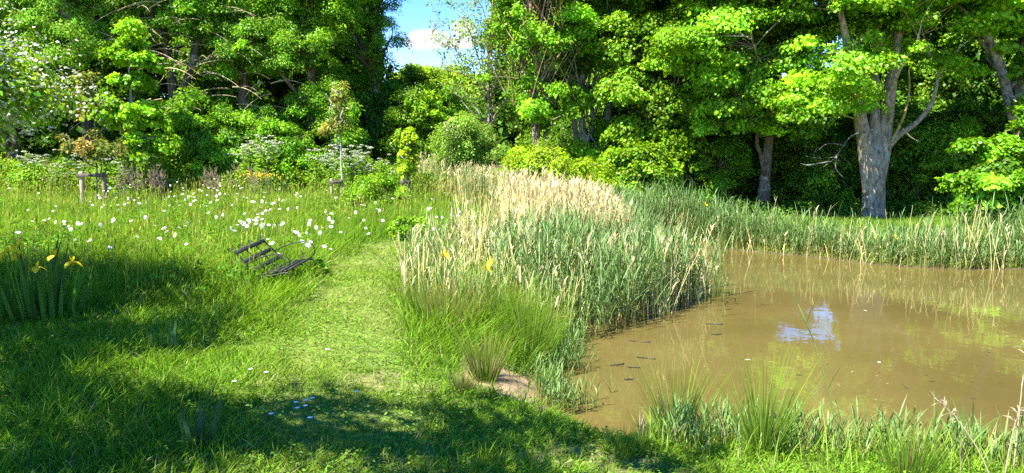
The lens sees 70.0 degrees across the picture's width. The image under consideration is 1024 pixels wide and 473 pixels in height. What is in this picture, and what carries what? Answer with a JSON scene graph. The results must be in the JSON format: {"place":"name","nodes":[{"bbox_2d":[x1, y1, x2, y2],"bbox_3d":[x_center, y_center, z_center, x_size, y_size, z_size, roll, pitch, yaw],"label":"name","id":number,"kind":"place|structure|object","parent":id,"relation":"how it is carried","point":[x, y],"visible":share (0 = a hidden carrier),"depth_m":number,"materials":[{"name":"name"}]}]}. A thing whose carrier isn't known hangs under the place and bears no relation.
{"place":"outdoors","nodes":[
{"label":"outdoors","id":0,"kind":"place"},
{"bbox_2d":[0,178,1023,472],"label":"ground","id":1,"kind":"structure","parent":0,"point":[516,382],"depth_m":5.60,"materials":[{"name":"green plant"}]},
{"bbox_2d":[9,149,35,190],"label":"cow parsley","id":2,"kind":"object","parent":1,"relation":"on","point":[19,170],"visible":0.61,"depth_m":22.87,"materials":[{"name":"green plant"}]},
{"bbox_2d":[13,155,44,192],"bbox_3d":[-15.070,-1.926,22.770,0.885,1.193,0.902,1,6,6],"label":"cow parsley","id":3,"kind":"object","parent":1,"relation":"on","point":[25,164],"visible":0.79,"depth_m":22.71,"materials":[{"name":"green plant"}]},
{"bbox_2d":[18,151,47,188],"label":"cow parsley","id":4,"kind":"object","parent":1,"relation":"on","point":[28,163],"visible":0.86,"depth_m":22.68,"materials":[{"name":"green plant"}]},
{"bbox_2d":[0,111,74,159],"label":"shade shrub","id":5,"kind":"object","parent":1,"relation":"on","point":[36,149],"visible":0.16,"depth_m":27.50,"materials":[{"name":"green plant"}]},
{"bbox_2d":[0,232,93,324],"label":"iris plant","id":6,"kind":"object","parent":1,"relation":"on","point":[34,304],"visible":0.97,"depth_m":7.03,"materials":[{"name":"green plant"}]},
{"bbox_2d":[0,0,97,183],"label":"ash tree","id":7,"kind":"object","parent":1,"relation":"on","point":[9,144],"visible":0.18,"depth_m":24.71,"materials":[{"name":"green plant"}]},
{"bbox_2d":[0,0,113,167],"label":"hawthorn tree","id":8,"kind":"object","parent":1,"relation":"on","point":[25,89],"visible":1,"depth_m":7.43,"materials":[{"name":"green plant"}]},
{"bbox_2d":[44,162,71,193],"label":"cow parsley","id":9,"kind":"object","parent":1,"relation":"on","point":[58,175],"visible":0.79,"depth_m":22.10,"materials":[{"name":"green plant"}]},
{"bbox_2d":[0,0,117,182],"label":"ash tree","id":10,"kind":"object","parent":1,"relation":"on","point":[66,15],"visible":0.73,"depth_m":23.29,"materials":[{"name":"green plant"}]},
{"bbox_2d":[52,149,81,190],"bbox_3d":[-14.102,-2.090,23.192,0.863,1.388,0.920,-2,6,-16],"label":"cow parsley","id":11,"kind":"object","parent":1,"relation":"on","point":[71,159],"visible":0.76,"depth_m":23.18,"materials":[{"name":"green plant"}]},
{"bbox_2d":[29,85,127,164],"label":"shade shrub","id":12,"kind":"object","parent":1,"relation":"on","point":[75,134],"visible":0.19,"depth_m":27.27,"materials":[{"name":"green plant"}]},
{"bbox_2d":[67,163,90,193],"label":"cow parsley","id":13,"kind":"object","parent":1,"relation":"on","point":[74,173],"visible":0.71,"depth_m":22.36,"materials":[{"name":"green plant"}]},
{"bbox_2d":[76,171,107,203],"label":"tree stakes","id":14,"kind":"object","parent":1,"relation":"on","point":[81,175],"visible":0.77,"depth_m":19.50,"materials":[{"name":"wood"}]},
{"bbox_2d":[54,69,132,202],"bbox_3d":[-11.111,-2.475,19.458,2.115,3.931,1.364,3,7,22],"label":"sapling","id":15,"kind":"object","parent":1,"relation":"on","point":[97,149],"visible":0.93,"depth_m":19.33,"materials":[{"name":"green plant"}]},
{"bbox_2d":[88,155,121,193],"bbox_3d":[-12.446,-2.028,22.458,1.003,1.539,0.990,-1,6,-10],"label":"cow parsley","id":16,"kind":"object","parent":1,"relation":"on","point":[106,168],"visible":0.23,"depth_m":22.41,"materials":[{"name":"green plant"}]},
{"bbox_2d":[52,0,180,126],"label":"backdrop tree","id":17,"kind":"object","parent":1,"relation":"on","point":[104,66],"visible":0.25,"depth_m":30.80,"materials":[{"name":"green plant"}]},
{"bbox_2d":[108,157,136,195],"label":"cow parsley","id":18,"kind":"object","parent":1,"relation":"on","point":[118,180],"visible":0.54,"depth_m":22.06,"materials":[{"name":"green plant"}]},
{"bbox_2d":[82,15,184,191],"bbox_3d":[-11.506,-3.800,22.231,2.880,5.601,2.032,0,6,0],"label":"young sycamore","id":19,"kind":"object","parent":1,"relation":"on","point":[121,116],"visible":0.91,"depth_m":21.86,"materials":[{"name":"green plant"}]},
{"bbox_2d":[135,153,162,195],"bbox_3d":[-11.000,-1.859,21.993,0.853,1.372,0.909,4,7,31],"label":"cow parsley","id":20,"kind":"object","parent":1,"relation":"on","point":[146,166],"visible":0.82,"depth_m":21.97,"materials":[{"name":"green plant"}]},
{"bbox_2d":[111,87,192,162],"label":"shade shrub","id":21,"kind":"object","parent":1,"relation":"on","point":[144,95],"visible":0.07,"depth_m":27.89,"materials":[{"name":"green plant"}]},
{"bbox_2d":[70,0,254,158],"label":"ash tree","id":22,"kind":"object","parent":1,"relation":"on","point":[163,16],"visible":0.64,"depth_m":24.40,"materials":[{"name":"green plant"}]},
{"bbox_2d":[136,139,190,182],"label":"elder shrub","id":23,"kind":"object","parent":1,"relation":"on","point":[166,163],"visible":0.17,"depth_m":23.82,"materials":[{"name":"green plant"}]},
{"bbox_2d":[144,313,188,353],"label":"iris plant","id":24,"kind":"object","parent":1,"relation":"on","point":[171,341],"visible":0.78,"depth_m":6.00,"materials":[{"name":"green plant"}]},
{"bbox_2d":[173,397,222,452],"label":"iris plant","id":25,"kind":"object","parent":1,"relation":"on","point":[200,424],"visible":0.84,"depth_m":4.13,"materials":[{"name":"green plant"}]},
{"bbox_2d":[161,109,239,180],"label":"elder shrub","id":26,"kind":"object","parent":1,"relation":"on","point":[200,151],"visible":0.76,"depth_m":23.76,"materials":[{"name":"green plant"}]},
{"bbox_2d":[156,8,286,115],"bbox_3d":[-12.731,-8.807,32.281,6.572,12.363,6.581,4,7,32],"label":"backdrop tree","id":27,"kind":"object","parent":1,"relation":"on","point":[259,88],"visible":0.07,"depth_m":31.14,"materials":[{"name":"green plant"}]},
{"bbox_2d":[187,75,263,141],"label":"shade shrub","id":28,"kind":"object","parent":1,"relation":"on","point":[231,91],"visible":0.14,"depth_m":26.36,"materials":[{"name":"green plant"}]},
{"bbox_2d":[152,0,310,143],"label":"ash tree","id":29,"kind":"object","parent":1,"relation":"on","point":[227,51],"visible":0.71,"depth_m":24.59,"materials":[{"name":"green plant"}]},
{"bbox_2d":[204,105,269,169],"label":"elder shrub","id":30,"kind":"object","parent":1,"relation":"on","point":[234,133],"visible":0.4,"depth_m":24.44,"materials":[{"name":"green plant"}]},
{"bbox_2d":[237,140,264,187],"bbox_3d":[-8.310,-2.274,23.404,1.050,1.690,1.120,-3,7,-27],"label":"cow parsley","id":31,"kind":"object","parent":1,"relation":"on","point":[244,151],"visible":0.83,"depth_m":23.27,"materials":[{"name":"green plant"}]},
{"bbox_2d":[230,170,286,194],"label":"yellow flowers","id":32,"kind":"object","parent":1,"relation":"on","point":[260,178],"visible":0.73,"depth_m":22.26,"materials":[{"name":"green plant"}]},
{"bbox_2d":[250,139,285,190],"bbox_3d":[-7.732,-2.214,23.168,1.258,1.696,1.282,-4,7,-30],"label":"cow parsley","id":33,"kind":"object","parent":1,"relation":"on","point":[270,158],"visible":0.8,"depth_m":23.05,"materials":[{"name":"green plant"}]},
{"bbox_2d":[250,134,287,191],"bbox_3d":[-7.661,-2.272,22.971,1.171,1.884,1.248,-5,8,-39],"label":"cow parsley","id":34,"kind":"object","parent":1,"relation":"on","point":[269,152],"visible":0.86,"depth_m":22.94,"materials":[{"name":"green plant"}]},
{"bbox_2d":[0,171,542,326],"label":"meadow weeds","id":35,"kind":"object","parent":1,"relation":"on","point":[341,209],"visible":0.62,"depth_m":13.05,"materials":[{"name":"green plant"}]},
{"bbox_2d":[228,236,315,287],"bbox_3d":[-2.795,0.362,8.692,0.728,0.697,0.676,-7,11,11],"label":"park bench","id":36,"kind":"object","parent":1,"relation":"on","point":[286,269],"visible":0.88,"depth_m":8.64,"materials":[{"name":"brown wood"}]},
{"bbox_2d":[248,114,322,179],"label":"elder shrub","id":37,"kind":"object","parent":1,"relation":"on","point":[279,132],"visible":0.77,"depth_m":24.03,"materials":[{"name":"green plant"}]},
{"bbox_2d":[252,86,328,151],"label":"shade shrub","id":38,"kind":"object","parent":1,"relation":"on","point":[283,110],"visible":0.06,"depth_m":27.87,"materials":[{"name":"green plant"}]},
{"bbox_2d":[229,0,374,153],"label":"ash tree","id":39,"kind":"object","parent":1,"relation":"on","point":[309,37],"visible":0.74,"depth_m":25.21,"materials":[{"name":"green plant"}]},
{"bbox_2d":[292,255,329,276],"bbox_3d":[-2.638,0.395,9.493,0.539,0.320,0.498,0,6,0],"label":"leafy mound","id":40,"kind":"object","parent":1,"relation":"on","point":[322,265],"visible":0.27,"depth_m":9.43,"materials":[{"name":"green plant"}]},
{"bbox_2d":[303,149,328,191],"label":"cow parsley","id":41,"kind":"object","parent":1,"relation":"on","point":[314,165],"visible":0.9,"depth_m":23.34,"materials":[{"name":"green plant"}]},
{"bbox_2d":[254,0,387,125],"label":"backdrop tree","id":42,"kind":"object","parent":1,"relation":"on","point":[301,73],"visible":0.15,"depth_m":32.02,"materials":[{"name":"green plant"}]},
{"bbox_2d":[320,159,340,193],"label":"cow parsley","id":43,"kind":"object","parent":1,"relation":"on","point":[332,170],"visible":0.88,"depth_m":22.28,"materials":[{"name":"green plant"}]},
{"bbox_2d":[317,79,352,190],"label":"sapling","id":44,"kind":"object","parent":1,"relation":"on","point":[336,112],"visible":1,"depth_m":21.23,"materials":[{"name":"green plant"}]},
{"bbox_2d":[309,99,372,161],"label":"elder shrub","id":45,"kind":"object","parent":1,"relation":"on","point":[358,135],"visible":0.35,"depth_m":25.13,"materials":[{"name":"green plant"}]},
{"bbox_2d":[274,0,413,125],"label":"ash tree","id":46,"kind":"object","parent":1,"relation":"on","point":[373,52],"visible":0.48,"depth_m":28.19,"materials":[{"name":"green plant"}]},
{"bbox_2d":[336,144,363,188],"bbox_3d":[-4.969,-2.076,22.629,0.989,1.591,1.054,-2,6,-14],"label":"cow parsley","id":47,"kind":"object","parent":1,"relation":"on","point":[348,159],"visible":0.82,"depth_m":22.53,"materials":[{"name":"green plant"}]},
{"bbox_2d":[343,163,359,190],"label":"cow parsley","id":48,"kind":"object","parent":1,"relation":"on","point":[344,181],"visible":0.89,"depth_m":22.31,"materials":[{"name":"green plant"}]},
{"bbox_2d":[317,74,399,165],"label":"shade shrub","id":49,"kind":"object","parent":1,"relation":"on","point":[373,126],"visible":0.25,"depth_m":27.98,"materials":[{"name":"green plant"}]},
{"bbox_2d":[340,171,413,210],"bbox_3d":[-3.253,-0.999,17.829,1.859,1.188,1.785,0,6,0],"label":"leafy mound","id":50,"kind":"object","parent":1,"relation":"on","point":[366,182],"visible":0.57,"depth_m":17.60,"materials":[{"name":"green plant"}]},
{"bbox_2d":[395,125,420,200],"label":"sapling","id":51,"kind":"object","parent":1,"relation":"on","point":[407,161],"visible":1,"depth_m":21.11,"materials":[{"name":"green plant"}]},
{"bbox_2d":[386,215,433,240],"bbox_3d":[-1.823,-0.140,13.293,0.865,0.502,0.841,-3,7,-27],"label":"leafy mound","id":52,"kind":"object","parent":1,"relation":"on","point":[396,225],"visible":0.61,"depth_m":13.11,"materials":[{"name":"green plant"}]},
{"bbox_2d":[376,82,450,166],"bbox_3d":[-3.436,-3.722,27.284,3.111,3.957,2.458,0,6,0],"label":"hazel tree","id":53,"kind":"object","parent":1,"relation":"on","point":[417,111],"visible":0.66,"depth_m":26.73,"materials":[{"name":"green plant"}]},
{"bbox_2d":[387,268,456,317],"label":"rush tussock","id":54,"kind":"object","parent":1,"relation":"on","point":[409,298],"visible":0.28,"depth_m":7.88,"materials":[{"name":"green plant"}]},
{"bbox_2d":[384,60,483,111],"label":"oak tree","id":55,"kind":"object","parent":1,"relation":"on","point":[411,74],"visible":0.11,"depth_m":41.80,"materials":[{"name":"green plant"}]},
{"bbox_2d":[403,82,482,146],"bbox_3d":[-3.289,-4.964,34.566,4.437,4.507,3.549,0,6,0],"label":"ash tree","id":56,"kind":"object","parent":1,"relation":"on","point":[453,104],"visible":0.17,"depth_m":33.91,"materials":[{"name":"green plant"}]},
{"bbox_2d":[401,262,499,335],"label":"rush tussock","id":57,"kind":"object","parent":1,"relation":"on","point":[438,305],"visible":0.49,"depth_m":7.47,"materials":[{"name":"green plant"}]},
{"bbox_2d":[436,116,467,190],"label":"sapling","id":58,"kind":"object","parent":1,"relation":"on","point":[451,123],"visible":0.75,"depth_m":24.11,"materials":[{"name":"green plant"}]},
{"bbox_2d":[441,363,479,394],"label":"rush tussock","id":59,"kind":"object","parent":1,"relation":"on","point":[463,382],"visible":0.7,"depth_m":5.80,"materials":[{"name":"green plant"}]},
{"bbox_2d":[426,109,513,184],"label":"willow bush","id":60,"kind":"object","parent":1,"relation":"on","point":[471,149],"visible":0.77,"depth_m":24.44,"materials":[{"name":"green plant"}]},
{"bbox_2d":[424,0,526,151],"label":"aspen tree","id":61,"kind":"object","parent":1,"relation":"on","point":[487,69],"visible":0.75,"depth_m":25.35,"materials":[{"name":"green plant"}]},
{"bbox_2d":[448,322,518,383],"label":"rush tussock","id":62,"kind":"object","parent":1,"relation":"on","point":[485,374],"visible":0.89,"depth_m":6.21,"materials":[{"name":"green plant"}]},
{"bbox_2d":[468,258,511,292],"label":"iris plant","id":63,"kind":"object","parent":1,"relation":"on","point":[488,264],"visible":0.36,"depth_m":8.74,"materials":[{"name":"yellow plant"}]},
{"bbox_2d":[0,146,997,217],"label":"undergrowth","id":64,"kind":"object","parent":1,"relation":"on","point":[8,167],"visible":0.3,"depth_m":23.18,"materials":[{"name":"green plant"}]},
{"bbox_2d":[457,263,548,335],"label":"rush tussock","id":65,"kind":"object","parent":1,"relation":"on","point":[503,297],"visible":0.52,"depth_m":7.69,"materials":[{"name":"green plant"}]},
{"bbox_2d":[0,276,1022,472],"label":"clover","id":66,"kind":"object","parent":1,"relation":"on","point":[388,438],"visible":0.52,"depth_m":4.78,"materials":[{"name":"green plant"}]},
{"bbox_2d":[26,1,1013,164],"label":"woodland","id":67,"kind":"object","parent":1,"relation":"on","point":[279,90],"visible":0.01,"depth_m":37.04,"materials":[{"name":"green plant"}]},
{"bbox_2d":[471,0,596,150],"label":"hornbeam tree","id":68,"kind":"object","parent":1,"relation":"on","point":[538,110],"visible":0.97,"depth_m":23.87,"materials":[{"name":"green plant"}]},
{"bbox_2d":[480,276,588,362],"bbox_3d":[0.186,0.800,7.252,1.241,0.880,1.313,0,6,0],"label":"rush tussock","id":69,"kind":"object","parent":1,"relation":"on","point":[543,327],"visible":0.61,"depth_m":7.21,"materials":[{"name":"green plant"}]},
{"bbox_2d":[490,1,599,155],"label":"backdrop tree","id":70,"kind":"object","parent":1,"relation":"on","point":[516,121],"visible":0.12,"depth_m":31.53,"materials":[{"name":"green plant"}]},
{"bbox_2d":[489,138,623,195],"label":"sallow bush","id":71,"kind":"object","parent":1,"relation":"on","point":[540,155],"visible":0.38,"depth_m":20.83,"materials":[{"name":"green plant"}]},
{"bbox_2d":[544,100,634,162],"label":"shade shrub","id":72,"kind":"object","parent":1,"relation":"on","point":[565,132],"visible":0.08,"depth_m":29.20,"materials":[{"name":"green plant"}]},
{"bbox_2d":[536,0,651,161],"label":"poplar tree","id":73,"kind":"object","parent":1,"relation":"on","point":[582,101],"visible":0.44,"depth_m":25.22,"materials":[{"name":"green plant"}]},
{"bbox_2d":[554,41,679,189],"bbox_3d":[4.474,-7.448,30.332,6.572,12.363,6.581,0,6,-3],"label":"backdrop tree","id":74,"kind":"object","parent":1,"relation":"on","point":[614,109],"visible":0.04,"depth_m":29.19,"materials":[{"name":"green plant"}]},
{"bbox_2d":[595,423,653,459],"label":"rush tussock","id":75,"kind":"object","parent":1,"relation":"on","point":[630,442],"visible":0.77,"depth_m":4.66,"materials":[{"name":"green plant"}]},
{"bbox_2d":[595,139,684,203],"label":"hazel bush","id":76,"kind":"object","parent":1,"relation":"on","point":[646,162],"visible":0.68,"depth_m":21.88,"materials":[{"name":"green plant"}]},
{"bbox_2d":[616,113,717,199],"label":"shade shrub","id":77,"kind":"object","parent":1,"relation":"on","point":[686,162],"visible":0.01,"depth_m":25.32,"materials":[{"name":"green plant"}]},
{"bbox_2d":[581,0,759,195],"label":"field maple","id":78,"kind":"object","parent":1,"relation":"on","point":[626,81],"visible":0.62,"depth_m":23.58,"materials":[{"name":"green plant"}]},
{"bbox_2d":[630,345,737,439],"bbox_3d":[1.212,1.192,5.309,0.905,0.745,0.893,0,6,0],"label":"rush tussock","id":79,"kind":"object","parent":1,"relation":"on","point":[685,399],"visible":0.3,"depth_m":5.34,"materials":[{"name":"green plant"}]},
{"bbox_2d":[676,132,758,202],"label":"elder shrub","id":80,"kind":"object","parent":1,"relation":"on","point":[714,179],"visible":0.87,"depth_m":24.20,"materials":[{"name":"green plant"}]},
{"bbox_2d":[672,110,779,202],"bbox_3d":[7.311,-2.799,26.125,4.684,4.231,3.554,-3,7,-30],"label":"shade shrub","id":81,"kind":"object","parent":1,"relation":"on","point":[745,183],"visible":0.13,"depth_m":25.30,"materials":[{"name":"green plant"}]},
{"bbox_2d":[734,87,784,203],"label":"shade shrub","id":82,"kind":"object","parent":1,"relation":"on","point":[764,109],"visible":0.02,"depth_m":27.48,"materials":[{"name":"green plant"}]},
{"bbox_2d":[691,333,832,457],"bbox_3d":[1.658,1.030,4.689,0.856,0.810,0.945,-4,7,-35],"label":"rush tussock","id":83,"kind":"object","parent":1,"relation":"on","point":[762,427],"visible":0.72,"depth_m":4.68,"materials":[{"name":"green plant"}]},
{"bbox_2d":[634,0,921,212],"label":"sycamore tree","id":84,"kind":"object","parent":1,"relation":"on","point":[717,27],"visible":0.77,"depth_m":21.19,"materials":[{"name":"green plant"}]},
{"bbox_2d":[745,111,860,209],"bbox_3d":[10.147,-2.575,25.424,3.231,3.846,4.258,-5,8,-37],"label":"shade shrub","id":85,"kind":"object","parent":1,"relation":"on","point":[790,182],"visible":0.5,"depth_m":24.69,"materials":[{"name":"green plant"}]},
{"bbox_2d":[777,273,843,459],"bbox_3d":[1.878,0.819,4.678,0.495,1.249,0.143,3,7,26],"label":"lone reed","id":86,"kind":"object","parent":1,"relation":"on","point":[806,324],"visible":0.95,"depth_m":4.62,"materials":[{"name":"brown plant"}]},
{"bbox_2d":[781,138,855,206],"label":"elder shrub","id":87,"kind":"object","parent":1,"relation":"on","point":[822,180],"visible":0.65,"depth_m":24.11,"materials":[{"name":"green plant"}]},
{"bbox_2d":[820,99,923,202],"bbox_3d":[12.647,-2.759,25.547,4.684,4.231,3.554,-6,8,-44],"label":"shade shrub","id":88,"kind":"object","parent":1,"relation":"on","point":[899,165],"visible":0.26,"depth_m":24.27,"materials":[{"name":"green plant"}]},
{"bbox_2d":[744,0,1006,217],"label":"sycamore tree","id":89,"kind":"object","parent":1,"relation":"on","point":[876,140],"visible":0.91,"depth_m":20.45,"materials":[{"name":"green plant"}]},
{"bbox_2d":[819,83,933,140],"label":"shade shrub","id":90,"kind":"object","parent":1,"relation":"on","point":[914,110],"visible":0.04,"depth_m":26.34,"materials":[{"name":"green plant"}]},
{"bbox_2d":[854,408,969,472],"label":"rush tussock","id":91,"kind":"object","parent":1,"relation":"on","point":[908,463],"visible":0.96,"depth_m":4.34,"materials":[{"name":"green plant"}]},
{"bbox_2d":[886,117,958,201],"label":"elder shrub","id":92,"kind":"object","parent":1,"relation":"on","point":[912,148],"visible":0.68,"depth_m":23.72,"materials":[{"name":"green plant"}]},
{"bbox_2d":[841,4,1005,117],"bbox_3d":[15.964,-7.304,29.020,6.581,12.363,6.572,0,6,4],"label":"backdrop tree","id":93,"kind":"object","parent":1,"relation":"on","point":[922,83],"visible":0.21,"depth_m":27.68,"materials":[{"name":"green plant"}]},
{"bbox_2d":[886,95,1009,207],"bbox_3d":[14.574,-2.694,25.076,4.684,4.231,3.554,5,8,38],"label":"shade shrub","id":94,"kind":"object","parent":1,"relation":"on","point":[987,117],"visible":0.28,"depth_m":24.30,"materials":[{"name":"green plant"}]},
{"bbox_2d":[909,112,986,203],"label":"elder shrub","id":95,"kind":"object","parent":1,"relation":"on","point":[965,127],"visible":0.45,"depth_m":23.05,"materials":[{"name":"green plant"}]},
{"bbox_2d":[932,393,988,472],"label":"lone reed","id":96,"kind":"object","parent":1,"relation":"on","point":[952,413],"visible":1,"depth_m":4.19,"materials":[{"name":"plant"}]},
{"bbox_2d":[934,104,1023,224],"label":"maple bush","id":97,"kind":"object","parent":1,"relation":"on","point":[993,168],"visible":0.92,"depth_m":18.12,"materials":[{"name":"green plant"}]},
{"bbox_2d":[940,0,1023,151],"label":"sycamore tree","id":98,"kind":"object","parent":1,"relation":"on","point":[1006,10],"visible":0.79,"depth_m":20.79,"materials":[{"name":"green plant"}]},
{"bbox_2d":[970,7,1020,94],"bbox_3d":[20.427,-7.115,27.287,6.572,12.363,6.581,-5,8,-38],"label":"backdrop tree","id":99,"kind":"object","parent":1,"relation":"on","point":[995,77],"visible":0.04,"depth_m":28.48,"materials":[{"name":"green plant"}]},
{"bbox_2d":[1003,405,1023,472],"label":"lone reed","id":100,"kind":"object","parent":1,"relation":"on","point":[1018,410],"visible":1,"depth_m":4.27,"materials":[{"name":"plant"}]},
{"bbox_2d":[1012,339,1023,472],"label":"lone reed","id":101,"kind":"object","parent":1,"relation":"on","point":[1014,459],"visible":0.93,"depth_m":4.37,"materials":[{"name":"plant"}]},
{"bbox_2d":[68,0,997,96],"label":"sky","id":102,"kind":"structure","parent":0,"point":[415,20],"materials":[{"name":"blue"}]},
{"bbox_2d":[522,299,1023,472],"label":"shore grass","id":103,"kind":"structure","parent":0,"point":[702,435],"depth_m":4.87,"materials":[{"name":"green plant"}]},
{"bbox_2d":[558,248,1023,460],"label":"pond water","id":104,"kind":"structure","parent":0,"point":[920,335],"depth_m":8.31,"materials":[{"name":"brown liquid"}]},
{"bbox_2d":[392,151,1023,339],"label":"green reeds","id":105,"kind":"object","parent":104,"relation":"on","point":[649,222],"visible":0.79,"depth_m":10.96,"materials":[{"name":"green plant"}]},
{"bbox_2d":[392,152,1023,335],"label":"dead reeds","id":106,"kind":"object","parent":104,"relation":"on","point":[550,188],"visible":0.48,"depth_m":11.35,"materials":[{"name":"plant"}]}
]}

